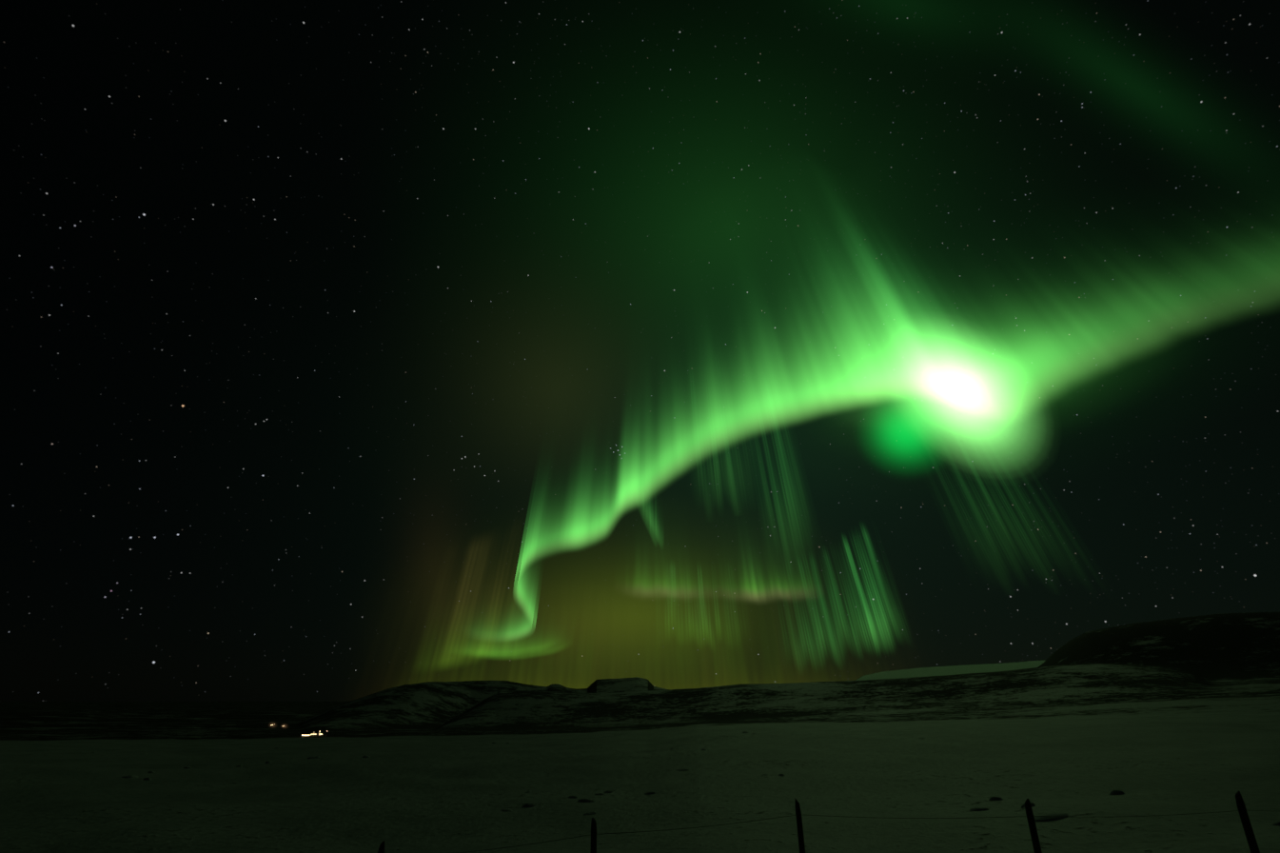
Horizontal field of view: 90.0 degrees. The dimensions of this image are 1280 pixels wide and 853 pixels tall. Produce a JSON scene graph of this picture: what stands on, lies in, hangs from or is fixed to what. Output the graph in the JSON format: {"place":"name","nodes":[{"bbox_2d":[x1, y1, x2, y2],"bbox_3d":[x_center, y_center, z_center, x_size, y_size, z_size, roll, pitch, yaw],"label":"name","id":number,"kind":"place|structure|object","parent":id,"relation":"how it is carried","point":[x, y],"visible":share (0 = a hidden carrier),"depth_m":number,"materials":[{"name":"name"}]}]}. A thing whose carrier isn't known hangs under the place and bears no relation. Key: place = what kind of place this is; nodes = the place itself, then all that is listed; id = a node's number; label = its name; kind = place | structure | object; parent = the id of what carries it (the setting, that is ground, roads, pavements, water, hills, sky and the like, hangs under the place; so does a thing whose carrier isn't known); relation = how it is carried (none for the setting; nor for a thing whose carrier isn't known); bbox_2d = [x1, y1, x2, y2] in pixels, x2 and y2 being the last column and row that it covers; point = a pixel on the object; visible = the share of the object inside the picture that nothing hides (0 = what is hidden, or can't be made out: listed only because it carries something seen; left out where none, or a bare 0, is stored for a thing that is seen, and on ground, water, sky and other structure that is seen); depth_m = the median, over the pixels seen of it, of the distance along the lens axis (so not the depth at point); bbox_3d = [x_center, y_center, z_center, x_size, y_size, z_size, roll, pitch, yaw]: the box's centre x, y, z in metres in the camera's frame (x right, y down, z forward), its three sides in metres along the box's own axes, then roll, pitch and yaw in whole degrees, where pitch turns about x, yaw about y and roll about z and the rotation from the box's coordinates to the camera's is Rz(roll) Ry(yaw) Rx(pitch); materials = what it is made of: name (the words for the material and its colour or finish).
{"place":"outdoors","nodes":[
{"label":"outdoors","id":0,"kind":"place"},
{"bbox_2d":[0,611,1279,852],"bbox_3d":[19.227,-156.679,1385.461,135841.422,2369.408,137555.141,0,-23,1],"label":"ground","id":1,"kind":"structure","parent":0,"point":[1161,724],"depth_m":44.31,"materials":[{"name":"snow"}]},
{"bbox_2d":[299,731,311,736],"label":"light","id":2,"kind":"object","parent":1,"relation":"on","point":[305,734],"visible":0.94,"depth_m":793.63,"materials":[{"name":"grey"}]},
{"bbox_2d":[307,730,320,735],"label":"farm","id":3,"kind":"object","parent":1,"relation":"on","point":[314,733],"visible":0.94,"depth_m":814.64,"materials":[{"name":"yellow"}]},
{"bbox_2d":[86,715,1279,825],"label":"rocks","id":4,"kind":"object","parent":1,"relation":"on","point":[1053,817],"visible":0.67,"depth_m":22.75,"materials":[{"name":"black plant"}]},
{"bbox_2d":[377,789,1265,852],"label":"fence","id":5,"kind":"object","parent":1,"relation":"on","point":[1247,827],"visible":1,"depth_m":8.78,"materials":[{"name":"brown wood"}]},
{"bbox_2d":[0,0,1279,701],"label":"sky","id":6,"kind":"structure","parent":0,"point":[350,350],"materials":[{"name":"black"}]}
]}

